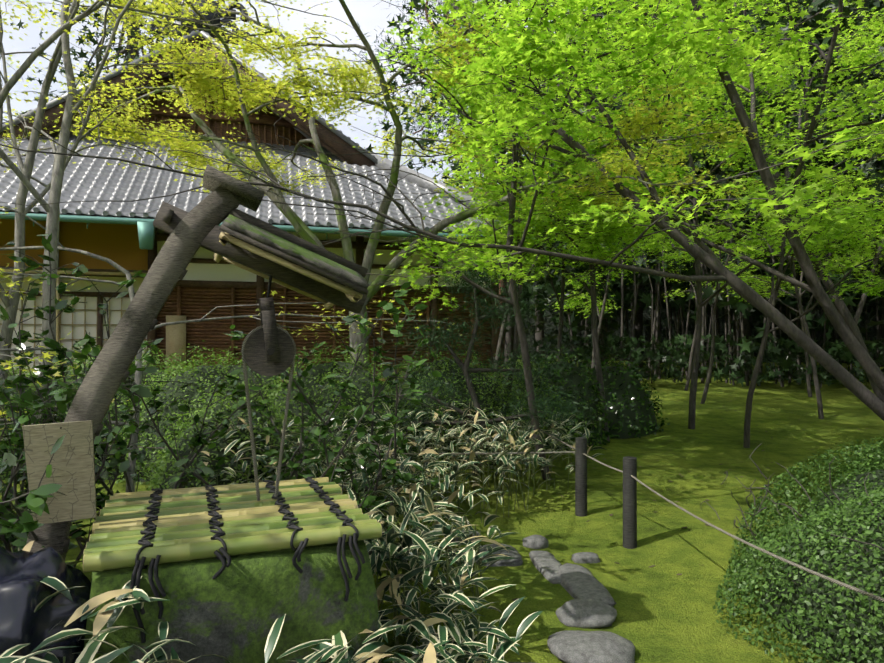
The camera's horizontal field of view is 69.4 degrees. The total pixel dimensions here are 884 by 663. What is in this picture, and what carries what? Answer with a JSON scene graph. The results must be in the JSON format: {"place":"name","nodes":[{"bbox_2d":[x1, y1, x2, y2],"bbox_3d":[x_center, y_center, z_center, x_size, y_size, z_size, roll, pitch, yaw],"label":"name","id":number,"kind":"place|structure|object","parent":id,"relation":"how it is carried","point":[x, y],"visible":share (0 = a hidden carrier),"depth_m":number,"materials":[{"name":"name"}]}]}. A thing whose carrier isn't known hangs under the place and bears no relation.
{"place":"outdoors","nodes":[
{"label":"outdoors","id":0,"kind":"place"},
{"bbox_2d":[0,219,147,269],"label":"house wall","id":1,"kind":"structure","parent":0,"point":[118,244],"depth_m":13.87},
{"bbox_2d":[153,201,368,375],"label":"well roof","id":2,"kind":"structure","parent":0,"point":[259,342],"depth_m":3.01,"materials":[{"name":"wood"}]},
{"bbox_2d":[266,275,274,355],"bbox_3d":[-0.828,-0.093,3.055,0.044,0.413,0.110,0,-1,-22],"label":"pulley axle","id":3,"kind":"object","parent":2,"relation":"hanging from","point":[270,351],"visible":0.83,"depth_m":3.05,"materials":[{"name":"grey metal"}]},
{"bbox_2d":[214,232,362,308],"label":"bamboo poles","id":4,"kind":"object","parent":2,"relation":"attached to","point":[351,294],"visible":0.69,"depth_m":2.85,"materials":[{"name":"beige wood"}]},
{"bbox_2d":[241,326,295,500],"bbox_3d":[-0.845,0.398,3.097,0.258,0.859,0.117,0,-1,-22],"label":"rope","id":5,"kind":"object","parent":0,"point":[251,425],"visible":0.88,"depth_m":3.10,"materials":[{"name":"brown fabric"}]},
{"bbox_2d":[0,0,584,187],"bbox_3d":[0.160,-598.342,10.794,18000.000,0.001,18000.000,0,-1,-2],"label":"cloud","id":6,"kind":"structure","parent":0,"point":[369,16],"depth_m":1238.32,"materials":[{"name":"white"}]},
{"bbox_2d":[0,0,593,187],"label":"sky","id":7,"kind":"structure","parent":0,"point":[23,88],"materials":[{"name":"white"}]},
{"bbox_2d":[0,400,606,662],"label":"bamboo grass","id":8,"kind":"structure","parent":0,"point":[411,542],"depth_m":3.40,"materials":[{"name":"green plant"}]},
{"bbox_2d":[0,360,883,662],"bbox_3d":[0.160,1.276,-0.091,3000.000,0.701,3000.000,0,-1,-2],"label":"ground","id":9,"kind":"structure","parent":0,"point":[666,614],"depth_m":5.82,"materials":[{"name":"green plant"}]},
{"bbox_2d":[0,546,90,662],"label":"rock","id":10,"kind":"object","parent":9,"relation":"on","point":[24,591],"visible":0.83,"depth_m":2.24,"materials":[{"name":"black stone"}]},
{"bbox_2d":[0,0,220,513],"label":"maple tree","id":11,"kind":"object","parent":9,"relation":"on","point":[53,217],"depth_m":5.30,"materials":[{"name":"green plant"}]},
{"bbox_2d":[16,0,235,113],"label":"cedar tree","id":12,"kind":"object","parent":9,"relation":"on","point":[82,54],"depth_m":27.99,"materials":[{"name":"green plant"}]},
{"bbox_2d":[0,0,258,418],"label":"maple tree","id":13,"kind":"object","parent":9,"relation":"on","point":[9,303],"depth_m":5.61,"materials":[{"name":"green plant"}]},
{"bbox_2d":[26,165,264,560],"bbox_3d":[-1.343,0.586,2.842,1.040,2.657,0.260,0,-1,-22],"label":"wooden post","id":14,"kind":"object","parent":9,"relation":"on","point":[114,359],"visible":0.62,"depth_m":2.82,"materials":[{"name":"wood"}]},
{"bbox_2d":[22,420,96,523],"bbox_3d":[-1.562,0.578,2.622,0.250,0.410,0.015,-3,5,-19],"label":"sign board","id":15,"kind":"object","parent":14,"relation":"attached to","point":[73,458],"visible":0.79,"depth_m":2.62,"materials":[{"name":"beige wood"}]},
{"bbox_2d":[63,269,187,551],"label":"well post notches","id":16,"kind":"object","parent":14,"relation":"attached to","point":[100,426],"visible":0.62,"depth_m":2.77,"materials":[{"name":"brown wood"}]},
{"bbox_2d":[0,0,358,130],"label":"maple tree","id":17,"kind":"object","parent":9,"relation":"on","point":[31,58],"depth_m":5.74,"materials":[{"name":"plant"}]},
{"bbox_2d":[147,0,252,44],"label":"tree","id":18,"kind":"object","parent":9,"relation":"on","point":[216,16],"visible":0.35,"depth_m":15.68,"materials":[{"name":"green plant"}]},
{"bbox_2d":[0,233,441,567],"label":"broadleaf shrub","id":19,"kind":"object","parent":9,"relation":"on","point":[26,523],"depth_m":3.92,"materials":[{"name":"green plant"}]},
{"bbox_2d":[0,205,460,492],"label":"young maple tree","id":20,"kind":"object","parent":9,"relation":"on","point":[138,378],"depth_m":5.06,"materials":[{"name":"green plant"}]},
{"bbox_2d":[83,540,377,662],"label":"stone well","id":21,"kind":"object","parent":9,"relation":"on","point":[236,608],"visible":0.42,"depth_m":2.48,"materials":[{"name":"green stone"}]},
{"bbox_2d":[83,477,381,572],"bbox_3d":[-0.978,0.850,2.982,1.138,0.077,1.070,0,-1,-22],"label":"bamboo well cover","id":22,"kind":"object","parent":21,"relation":"on","point":[252,524],"visible":0.85,"depth_m":2.72,"materials":[{"name":"green wood"}]},
{"bbox_2d":[83,478,381,571],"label":"bamboo pole ends","id":23,"kind":"object","parent":22,"relation":"on","point":[113,495],"visible":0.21,"depth_m":2.71,"materials":[{"name":"beige"}]},
{"bbox_2d":[130,476,365,642],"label":"rope lashings","id":24,"kind":"object","parent":22,"relation":"on","point":[149,524],"visible":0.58,"depth_m":2.61,"materials":[{"name":"black fabric"}]},
{"bbox_2d":[0,35,505,389],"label":"frame","id":25,"kind":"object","parent":9,"relation":"on","point":[327,137],"depth_m":15.26,"materials":[{"name":"brown wood"}]},
{"bbox_2d":[0,274,146,375],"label":"shoji screen","id":26,"kind":"object","parent":25,"relation":"attached to","point":[91,316],"depth_m":13.84,"materials":[{"name":"white paper"}]},
{"bbox_2d":[0,269,185,371],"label":"temple light wood","id":27,"kind":"object","parent":25,"relation":"attached to","point":[175,338],"visible":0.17,"depth_m":13.95,"materials":[{"name":"beige wood"}]},
{"bbox_2d":[0,212,534,249],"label":"rain gutter","id":28,"kind":"object","parent":25,"relation":"attached to","point":[146,231],"visible":0.46,"depth_m":12.25,"materials":[{"name":"teal metal"}]},
{"bbox_2d":[0,30,535,236],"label":"temple roof tiles","id":29,"kind":"object","parent":25,"relation":"attached to","point":[88,179],"visible":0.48,"depth_m":14.27,"materials":[{"name":"grey tile"}]},
{"bbox_2d":[36,67,504,383],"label":"temple wood panels","id":30,"kind":"object","parent":25,"relation":"attached to","point":[191,303],"visible":0.19,"depth_m":15.47,"materials":[{"name":"brown wood"}]},
{"bbox_2d":[0,335,604,492],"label":"azalea shrubs","id":31,"kind":"object","parent":9,"relation":"on","point":[297,411],"depth_m":7.44,"materials":[{"name":"green plant"}]},
{"bbox_2d":[53,0,767,371],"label":"maple tree","id":32,"kind":"object","parent":9,"relation":"on","point":[206,84],"depth_m":7.53,"materials":[{"name":"plant"}]},
{"bbox_2d":[343,0,540,367],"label":"tall pine tree","id":33,"kind":"object","parent":9,"relation":"on","point":[426,106],"depth_m":21.79,"materials":[{"name":"green plant"}]},
{"bbox_2d":[0,0,883,420],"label":"maple tree","id":34,"kind":"object","parent":9,"relation":"on","point":[700,250],"depth_m":5.97,"materials":[{"name":"green plant"}]},
{"bbox_2d":[451,530,481,542],"bbox_3d":[0.184,1.647,5.098,0.274,0.125,0.211,0,-1,-7],"label":"stepping stone","id":35,"kind":"object","parent":9,"relation":"on","point":[477,534],"visible":0.15,"depth_m":5.03,"materials":[{"name":"grey stone"}]},
{"bbox_2d":[327,251,623,476],"bbox_3d":[0.331,0.406,7.309,3.214,2.696,2.082,0,-1,-2],"label":"shrub","id":36,"kind":"object","parent":9,"relation":"on","point":[502,316],"depth_m":7.30,"materials":[{"name":"green plant"}]},
{"bbox_2d":[353,86,639,377],"bbox_3d":[1.914,-2.011,12.421,5.478,7.647,7.641,1,-1,-33],"label":"maple tree","id":37,"kind":"object","parent":9,"relation":"on","point":[450,211],"depth_m":12.36,"materials":[{"name":"green plant"}]},
{"bbox_2d":[476,543,522,566],"bbox_3d":[0.378,1.649,4.690,0.396,0.085,0.429,0,-1,-10],"label":"stepping stone","id":38,"kind":"object","parent":9,"relation":"on","point":[513,562],"visible":0.52,"depth_m":4.59,"materials":[{"name":"grey stone"}]},
{"bbox_2d":[357,0,644,365],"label":"evergreen tree","id":39,"kind":"object","parent":9,"relation":"on","point":[455,166],"depth_m":26.79,"materials":[{"name":"green plant"}]},
{"bbox_2d":[365,0,672,358],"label":"evergreen tree","id":40,"kind":"object","parent":9,"relation":"on","point":[554,320],"depth_m":32.91,"materials":[{"name":"green plant"}]},
{"bbox_2d":[202,0,864,480],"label":"maple tree","id":41,"kind":"object","parent":9,"relation":"on","point":[509,47],"depth_m":4.90,"materials":[{"name":"green plant"}]},
{"bbox_2d":[358,0,711,442],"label":"maple tree","id":42,"kind":"object","parent":9,"relation":"on","point":[608,239],"depth_m":8.27,"materials":[{"name":"green plant"}]},
{"bbox_2d":[522,535,548,548],"bbox_3d":[0.745,1.685,5.082,0.208,0.124,0.160,0,-1,-2],"label":"stone","id":43,"kind":"object","parent":9,"relation":"on","point":[536,542],"visible":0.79,"depth_m":5.03,"materials":[{"name":"grey stone"}]},
{"bbox_2d":[447,110,639,361],"bbox_3d":[2.168,-0.681,9.896,2.725,4.846,4.802,-1,-1,43],"label":"tree","id":44,"kind":"object","parent":9,"relation":"on","point":[576,285],"depth_m":9.78,"materials":[{"name":"green plant"}]},
{"bbox_2d":[529,551,561,583],"bbox_3d":[0.760,1.669,4.511,0.190,0.082,0.650,0,-1,-6],"label":"stepping stone","id":45,"kind":"object","parent":9,"relation":"on","point":[546,564],"visible":0.69,"depth_m":4.48,"materials":[{"name":"grey stone"}]},
{"bbox_2d":[300,0,790,391],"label":"maple tree","id":46,"kind":"object","parent":9,"relation":"on","point":[478,181],"depth_m":7.24,"materials":[{"name":"green plant"}]},
{"bbox_2d":[571,552,599,562],"bbox_3d":[1.075,1.701,4.764,0.216,0.086,0.124,0,-1,-2],"label":"stone","id":47,"kind":"object","parent":9,"relation":"on","point":[585,557],"visible":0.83,"depth_m":4.72,"materials":[{"name":"grey stone"}]},
{"bbox_2d":[556,599,616,628],"bbox_3d":[0.820,1.605,3.627,0.348,0.124,0.303,0,-1,3],"label":"stepping stone","id":48,"kind":"object","parent":9,"relation":"on","point":[583,613],"visible":0.92,"depth_m":3.55,"materials":[{"name":"grey stone"}]},
{"bbox_2d":[558,563,615,605],"bbox_3d":[0.911,1.654,4.146,0.270,0.083,0.747,0,-1,-5],"label":"stepping stone","id":49,"kind":"object","parent":9,"relation":"on","point":[579,582],"visible":0.69,"depth_m":4.08,"materials":[{"name":"grey stone"}]},
{"bbox_2d":[547,630,634,662],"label":"stepping stone","id":50,"kind":"object","parent":9,"relation":"on","point":[571,646],"visible":1,"depth_m":3.13,"materials":[{"name":"grey stone"}]},
{"bbox_2d":[532,346,669,449],"bbox_3d":[2.277,1.143,10.026,3.009,1.878,1.549,1,-1,-45],"label":"shrub","id":51,"kind":"object","parent":9,"relation":"on","point":[629,412],"depth_m":9.91,"materials":[{"name":"green plant"}]},
{"bbox_2d":[575,437,636,548],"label":"fence posts","id":52,"kind":"object","parent":9,"relation":"on","point":[629,506],"visible":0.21,"depth_m":5.03,"materials":[{"name":"grey wood"}]},
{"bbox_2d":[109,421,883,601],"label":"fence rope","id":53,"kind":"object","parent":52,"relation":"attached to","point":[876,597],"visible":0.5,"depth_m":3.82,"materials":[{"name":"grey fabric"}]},
{"bbox_2d":[552,182,690,369],"bbox_3d":[3.439,-1.026,13.572,3.102,5.445,3.853,0,-1,-2],"label":"tree","id":54,"kind":"object","parent":9,"relation":"on","point":[587,293],"depth_m":13.07,"materials":[{"name":"green plant"}]},
{"bbox_2d":[468,0,782,370],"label":"evergreen tree","id":55,"kind":"object","parent":9,"relation":"on","point":[549,287],"depth_m":19.11,"materials":[{"name":"green plant"}]},
{"bbox_2d":[445,1,829,367],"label":"evergreen tree","id":56,"kind":"object","parent":9,"relation":"on","point":[646,294],"depth_m":23.97,"materials":[{"name":"green plant"}]},
{"bbox_2d":[412,0,883,394],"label":"maple tree","id":57,"kind":"object","parent":9,"relation":"on","point":[868,364],"depth_m":7.48,"materials":[{"name":"green plant"}]},
{"bbox_2d":[496,4,814,362],"bbox_3d":[10.509,-8.680,29.806,17.000,23.221,16.000,0,-1,-2],"label":"evergreen tree","id":58,"kind":"object","parent":9,"relation":"on","point":[646,288],"depth_m":30.10,"materials":[{"name":"green plant"}]},
{"bbox_2d":[443,0,883,401],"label":"maple tree","id":59,"kind":"object","parent":9,"relation":"on","point":[858,56],"depth_m":9.72,"materials":[{"name":"green plant"}]},
{"bbox_2d":[468,398,883,647],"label":"fallen leaves","id":60,"kind":"object","parent":9,"relation":"on","point":[514,599],"visible":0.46,"depth_m":6.46,"materials":[{"name":"brown plant"}]},
{"bbox_2d":[501,0,883,428],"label":"maple tree","id":61,"kind":"object","parent":9,"relation":"on","point":[852,242],"depth_m":9.77,"materials":[{"name":"green plant"}]},
{"bbox_2d":[514,0,878,362],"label":"background trees","id":62,"kind":"object","parent":9,"relation":"on","point":[872,334],"depth_m":33.99,"materials":[{"name":"green plant"}]},
{"bbox_2d":[532,84,883,387],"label":"bamboo grove","id":63,"kind":"object","parent":9,"relation":"on","point":[848,357],"depth_m":17.50,"materials":[{"name":"green plant"}]},
{"bbox_2d":[554,0,883,381],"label":"evergreen tree","id":64,"kind":"object","parent":9,"relation":"on","point":[746,309],"depth_m":16.40,"materials":[{"name":"green plant"}]},
{"bbox_2d":[662,150,799,403],"bbox_3d":[6.363,-1.142,13.637,3.823,5.576,4.871,0,-1,-2],"label":"tree","id":65,"kind":"object","parent":9,"relation":"on","point":[686,255],"depth_m":13.72,"materials":[{"name":"green plant"}]},
{"bbox_2d":[662,185,803,390],"bbox_3d":[7.033,-1.071,16.380,4.404,5.348,4.010,0,-1,-2],"label":"tree","id":66,"kind":"object","parent":9,"relation":"on","point":[670,245],"depth_m":16.12,"materials":[{"name":"green plant"}]},
{"bbox_2d":[668,0,883,370],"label":"evergreen tree","id":67,"kind":"object","parent":9,"relation":"on","point":[873,312],"depth_m":20.02,"materials":[{"name":"green plant"}]},
{"bbox_2d":[680,83,883,447],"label":"tree","id":68,"kind":"object","parent":9,"relation":"on","point":[871,215],"depth_m":8.10,"materials":[{"name":"green plant"}]},
{"bbox_2d":[699,0,883,373],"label":"evergreen tree","id":69,"kind":"object","parent":9,"relation":"on","point":[787,363],"depth_m":14.14,"materials":[{"name":"green plant"}]},
{"bbox_2d":[706,143,883,418],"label":"tree","id":70,"kind":"object","parent":9,"relation":"on","point":[816,384],"depth_m":11.89,"materials":[{"name":"green plant"}]},
{"bbox_2d":[711,201,883,396],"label":"tree","id":71,"kind":"object","parent":9,"relation":"on","point":[833,272],"depth_m":14.73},
{"bbox_2d":[713,437,883,662],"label":"hedge","id":72,"kind":"object","parent":9,"relation":"on","point":[854,506],"depth_m":3.47,"materials":[{"name":"green plant"}]},
{"bbox_2d":[702,444,883,588],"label":"hedge twigs","id":73,"kind":"object","parent":72,"relation":"attached to","point":[789,507],"visible":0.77,"depth_m":4.02,"materials":[{"name":"brown wood"}]},
{"bbox_2d":[742,0,883,366],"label":"evergreen tree","id":74,"kind":"object","parent":9,"relation":"on","point":[863,330],"depth_m":26.43,"materials":[{"name":"green plant"}]},
{"bbox_2d":[785,0,883,328],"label":"evergreen tree","id":75,"kind":"object","parent":9,"relation":"on","point":[870,7],"visible":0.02,"depth_m":15.50,"materials":[{"name":"green plant"}]},
{"bbox_2d":[474,0,883,151],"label":"maple tree","id":76,"kind":"object","parent":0,"point":[869,92],"depth_m":5.29,"materials":[{"name":"green plant"}]}
]}

